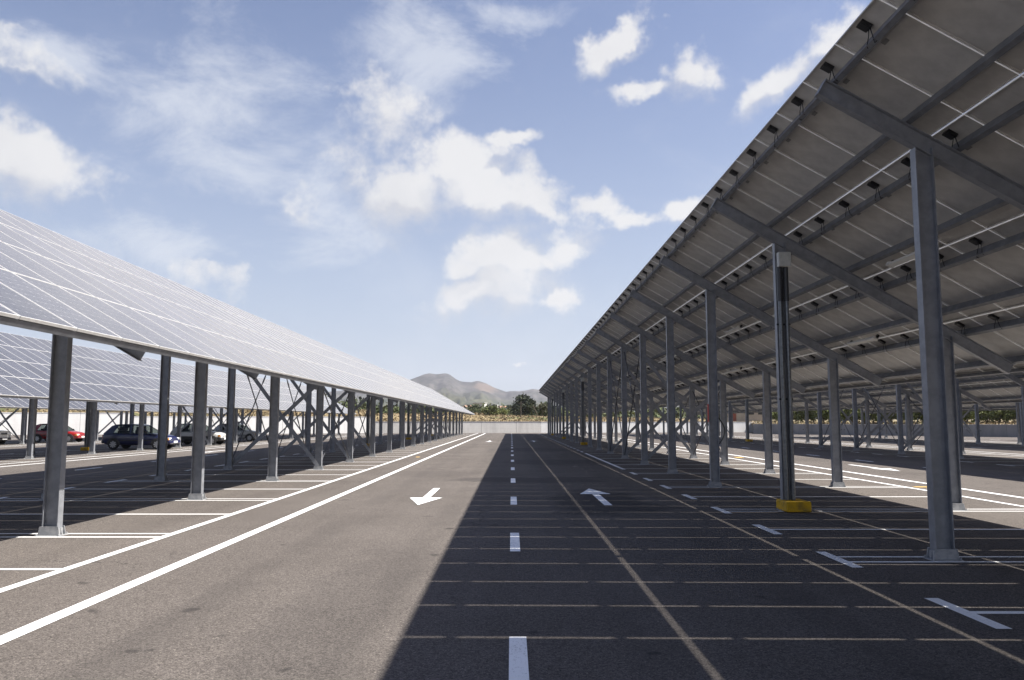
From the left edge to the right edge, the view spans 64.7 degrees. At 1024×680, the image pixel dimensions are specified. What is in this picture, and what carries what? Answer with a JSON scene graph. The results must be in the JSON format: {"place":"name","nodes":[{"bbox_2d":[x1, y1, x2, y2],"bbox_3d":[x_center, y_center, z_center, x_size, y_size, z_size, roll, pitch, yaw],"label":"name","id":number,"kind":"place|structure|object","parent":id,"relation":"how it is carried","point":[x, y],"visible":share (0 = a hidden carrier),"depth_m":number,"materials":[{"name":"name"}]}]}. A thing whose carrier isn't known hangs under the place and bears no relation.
{"place":"outdoors","nodes":[
{"label":"outdoors","id":0,"kind":"place"},
{"bbox_2d":[0,408,1016,425],"bbox_3d":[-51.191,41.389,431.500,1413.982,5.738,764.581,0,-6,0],"label":"field terrain","id":1,"kind":"structure","parent":0,"point":[135,413],"depth_m":125.44,"materials":[{"name":"plant"}]},
{"bbox_2d":[326,394,536,415],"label":"woods","id":2,"kind":"object","parent":1,"relation":"on","point":[360,400],"visible":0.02,"depth_m":224.35,"materials":[{"name":"green plant"}]},
{"bbox_2d":[466,403,485,413],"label":"tree","id":3,"kind":"object","parent":1,"relation":"on","point":[472,408],"visible":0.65,"depth_m":202.80,"materials":[{"name":"green plant"}]},
{"bbox_2d":[481,403,500,414],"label":"shrub","id":4,"kind":"object","parent":1,"relation":"on","point":[490,410],"visible":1,"depth_m":133.97,"materials":[{"name":"green plant"}]},
{"bbox_2d":[496,408,509,414],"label":"shrub","id":5,"kind":"object","parent":1,"relation":"on","point":[504,411],"visible":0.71,"depth_m":138.27,"materials":[{"name":"green plant"}]},
{"bbox_2d":[337,401,705,418],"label":"green scrub","id":6,"kind":"object","parent":1,"relation":"on","point":[655,412],"visible":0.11,"depth_m":175.18,"materials":[{"name":"green plant"}]},
{"bbox_2d":[506,393,539,414],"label":"broad tree","id":7,"kind":"object","parent":1,"relation":"on","point":[525,407],"visible":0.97,"depth_m":152.41,"materials":[{"name":"green plant"}]},
{"bbox_2d":[534,402,547,415],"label":"leaning tree","id":8,"kind":"object","parent":1,"relation":"on","point":[543,407],"visible":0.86,"depth_m":160.26,"materials":[{"name":"green plant"}]},
{"bbox_2d":[538,401,553,415],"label":"leaning tree","id":9,"kind":"object","parent":1,"relation":"on","point":[545,413],"visible":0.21,"depth_m":175.56,"materials":[{"name":"green plant"}]},
{"bbox_2d":[727,412,761,421],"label":"house","id":10,"kind":"structure","parent":1,"relation":"on","point":[737,417],"depth_m":134.19,"materials":[{"name":"beige paint"}]},
{"bbox_2d":[772,412,777,422],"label":"orchard tree","id":11,"kind":"object","parent":1,"relation":"on","point":[775,415],"visible":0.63,"depth_m":109.50,"materials":[{"name":"green plant"}]},
{"bbox_2d":[793,411,803,423],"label":"orchard tree","id":12,"kind":"object","parent":1,"relation":"on","point":[796,413],"visible":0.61,"depth_m":107.08,"materials":[{"name":"green plant"}]},
{"bbox_2d":[794,411,813,421],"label":"orchard tree","id":13,"kind":"object","parent":1,"relation":"on","point":[800,418],"visible":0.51,"depth_m":106.19,"materials":[{"name":"green plant"}]},
{"bbox_2d":[804,410,817,423],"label":"orchard tree","id":14,"kind":"object","parent":1,"relation":"on","point":[814,412],"visible":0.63,"depth_m":105.23,"materials":[{"name":"green plant"}]},
{"bbox_2d":[811,410,828,423],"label":"orchard tree","id":15,"kind":"object","parent":1,"relation":"on","point":[823,417],"visible":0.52,"depth_m":104.34,"materials":[{"name":"green plant"}]},
{"bbox_2d":[822,409,842,418],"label":"orchard tree","id":16,"kind":"object","parent":1,"relation":"on","point":[827,413],"visible":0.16,"depth_m":103.78,"materials":[{"name":"green plant"}]},
{"bbox_2d":[840,410,852,423],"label":"orchard tree","id":17,"kind":"object","parent":1,"relation":"on","point":[843,417],"visible":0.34,"depth_m":101.99,"materials":[{"name":"green plant"}]},
{"bbox_2d":[842,409,860,422],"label":"orchard tree","id":18,"kind":"object","parent":1,"relation":"on","point":[850,411],"visible":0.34,"depth_m":101.29,"materials":[{"name":"green plant"}]},
{"bbox_2d":[851,409,870,423],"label":"orchard tree","id":19,"kind":"object","parent":1,"relation":"on","point":[859,411],"visible":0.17,"depth_m":100.44,"materials":[{"name":"green plant"}]},
{"bbox_2d":[863,413,876,423],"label":"orchard tree","id":20,"kind":"object","parent":1,"relation":"on","point":[872,418],"visible":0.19,"depth_m":99.51,"materials":[{"name":"green plant"}]},
{"bbox_2d":[873,413,887,422],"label":"orchard tree","id":21,"kind":"object","parent":1,"relation":"on","point":[876,419],"visible":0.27,"depth_m":98.64,"materials":[{"name":"green plant"}]},
{"bbox_2d":[881,413,896,423],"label":"orchard tree","id":22,"kind":"object","parent":1,"relation":"on","point":[893,416],"visible":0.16,"depth_m":97.75,"materials":[{"name":"green plant"}]},
{"bbox_2d":[913,412,923,422],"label":"orchard tree","id":23,"kind":"object","parent":1,"relation":"on","point":[915,415],"visible":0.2,"depth_m":95.00,"materials":[{"name":"green plant"}]},
{"bbox_2d":[962,411,974,423],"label":"orchard tree","id":24,"kind":"object","parent":1,"relation":"on","point":[966,417],"visible":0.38,"depth_m":91.27,"materials":[{"name":"green plant"}]},
{"bbox_2d":[967,411,984,422],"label":"orchard tree","id":25,"kind":"object","parent":1,"relation":"on","point":[972,416],"visible":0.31,"depth_m":90.28,"materials":[{"name":"green plant"}]},
{"bbox_2d":[979,411,992,422],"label":"orchard tree","id":26,"kind":"object","parent":1,"relation":"on","point":[988,414],"visible":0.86,"depth_m":89.70,"materials":[{"name":"green plant"}]},
{"bbox_2d":[988,410,1006,423],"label":"orchard tree","id":27,"kind":"object","parent":1,"relation":"on","point":[993,416],"visible":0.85,"depth_m":88.75,"materials":[{"name":"green plant"}]},
{"bbox_2d":[995,410,1011,423],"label":"orchard tree","id":28,"kind":"object","parent":1,"relation":"on","point":[1003,418],"visible":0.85,"depth_m":88.26,"materials":[{"name":"green plant"}]},
{"bbox_2d":[1004,410,1015,423],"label":"orchard tree","id":29,"kind":"object","parent":1,"relation":"on","point":[1013,416],"visible":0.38,"depth_m":87.76,"materials":[{"name":"green plant"}]},
{"bbox_2d":[0,432,1023,679],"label":"asphalt lot","id":30,"kind":"structure","parent":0,"point":[390,578],"depth_m":8.41,"materials":[{"name":"grey asphalt"}]},
{"bbox_2d":[0,430,10,444],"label":"parked car","id":31,"kind":"object","parent":30,"relation":"on","point":[5,436],"visible":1,"depth_m":54.07,"materials":[{"name":"grey paint"}]},
{"bbox_2d":[35,424,84,441],"bbox_3d":[-34.495,7.061,61.574,3.750,1.414,1.900,0,-6,0],"label":"parked car","id":32,"kind":"object","parent":30,"relation":"on","point":[77,436],"visible":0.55,"depth_m":60.84,"materials":[{"name":"red paint"}]},
{"bbox_2d":[0,412,129,434],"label":"boundary wall","id":33,"kind":"structure","parent":30,"relation":"on","point":[76,421],"depth_m":98.02,"materials":[{"name":"white concrete"}]},
{"bbox_2d":[0,397,226,443],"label":"solar canopy","id":34,"kind":"object","parent":30,"relation":"on","point":[20,403],"visible":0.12,"depth_m":64.13,"materials":[{"name":"metal"}]},
{"bbox_2d":[101,424,180,449],"bbox_3d":[-20.832,5.428,45.517,3.851,1.414,1.900,0,-6,0],"label":"parked car","id":35,"kind":"object","parent":30,"relation":"on","point":[123,437],"visible":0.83,"depth_m":44.77,"materials":[{"name":"blue paint"}]},
{"bbox_2d":[0,332,355,458],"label":"solar canopy","id":36,"kind":"object","parent":30,"relation":"on","point":[105,376],"visible":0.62,"depth_m":43.35,"materials":[{"name":"metal"}]},
{"bbox_2d":[170,423,225,444],"bbox_3d":[-20.939,6.303,54.224,3.499,1.434,1.900,0,-6,0],"label":"parked car","id":37,"kind":"object","parent":30,"relation":"on","point":[219,438],"visible":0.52,"depth_m":53.50,"materials":[{"name":"grey paint"}]},
{"bbox_2d":[213,422,260,441],"bbox_3d":[-21.747,7.252,64.178,3.750,1.560,1.900,0,-6,0],"label":"parked car","id":38,"kind":"object","parent":30,"relation":"on","point":[248,436],"visible":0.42,"depth_m":63.40,"materials":[{"name":"black metal"}]},
{"bbox_2d":[0,209,474,536],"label":"solar canopy","id":39,"kind":"object","parent":30,"relation":"on","point":[64,291],"visible":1,"depth_m":15.94,"materials":[{"name":"metal"}]},
{"bbox_2d":[133,416,365,433],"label":"boundary wall","id":40,"kind":"structure","parent":30,"relation":"on","point":[282,425],"depth_m":106.23,"materials":[{"name":"white concrete"}]},
{"bbox_2d":[375,421,540,432],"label":"boundary wall","id":41,"kind":"structure","parent":30,"relation":"on","point":[501,426],"depth_m":114.00,"materials":[{"name":"concrete"}]},
{"bbox_2d":[0,433,1023,679],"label":"lane lines","id":42,"kind":"object","parent":30,"relation":"on","point":[518,659],"visible":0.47,"depth_m":8.68,"materials":[{"name":"white paint"}]},
{"bbox_2d":[0,436,1023,613],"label":"bay lines","id":43,"kind":"object","parent":30,"relation":"on","point":[999,612],"visible":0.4,"depth_m":18.68,"materials":[{"name":"white paint"}]},
{"bbox_2d":[210,441,898,504],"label":"road arrows","id":44,"kind":"object","parent":30,"relation":"on","point":[428,495],"visible":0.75,"depth_m":16.60,"materials":[{"name":"white paint"}]},
{"bbox_2d":[541,422,756,432],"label":"boundary wall","id":45,"kind":"structure","parent":30,"relation":"on","point":[739,426],"depth_m":118.89,"materials":[{"name":"white concrete"}]},
{"bbox_2d":[539,0,1023,560],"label":"solar canopy","id":46,"kind":"object","parent":30,"relation":"on","point":[907,266],"visible":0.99,"depth_m":13.47,"materials":[{"name":"metal"}]},
{"bbox_2d":[707,404,708,421],"bbox_3d":[4.612,1.716,19.021,0.012,0.420,0.100,0,-6,0],"label":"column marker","id":47,"kind":"object","parent":46,"relation":"attached to","point":[708,411],"depth_m":18.99,"materials":[{"name":"grey"}]},
{"bbox_2d":[719,418,724,444],"bbox_3d":[4.918,2.132,18.959,0.162,0.634,0.028,0,-6,0],"label":"cable loop","id":48,"kind":"object","parent":46,"relation":"attached to","point":[724,431],"visible":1,"depth_m":18.95,"materials":[{"name":"black plastic"}]},
{"bbox_2d":[662,372,1023,458],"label":"solar canopy","id":49,"kind":"object","parent":30,"relation":"on","point":[998,388],"visible":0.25,"depth_m":43.58,"materials":[{"name":"metal"}]},
{"bbox_2d":[860,402,1023,445],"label":"solar canopy","id":50,"kind":"object","parent":30,"relation":"on","point":[977,408],"visible":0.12,"depth_m":61.02,"materials":[{"name":"metal"}]},
{"bbox_2d":[0,0,1023,391],"label":"sky","id":51,"kind":"structure","parent":0,"point":[463,190],"materials":[{"name":"blue"}]},
{"bbox_2d":[325,373,972,419],"bbox_3d":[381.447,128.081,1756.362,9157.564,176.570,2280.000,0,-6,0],"label":"hills","id":52,"kind":"structure","parent":0,"point":[453,389],"depth_m":2076.14,"materials":[{"name":"grey"}]},
{"bbox_2d":[753,424,1016,436],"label":"boundary wall","id":53,"kind":"structure","parent":0,"point":[998,430],"depth_m":91.34,"materials":[{"name":"grey concrete"}]}
]}

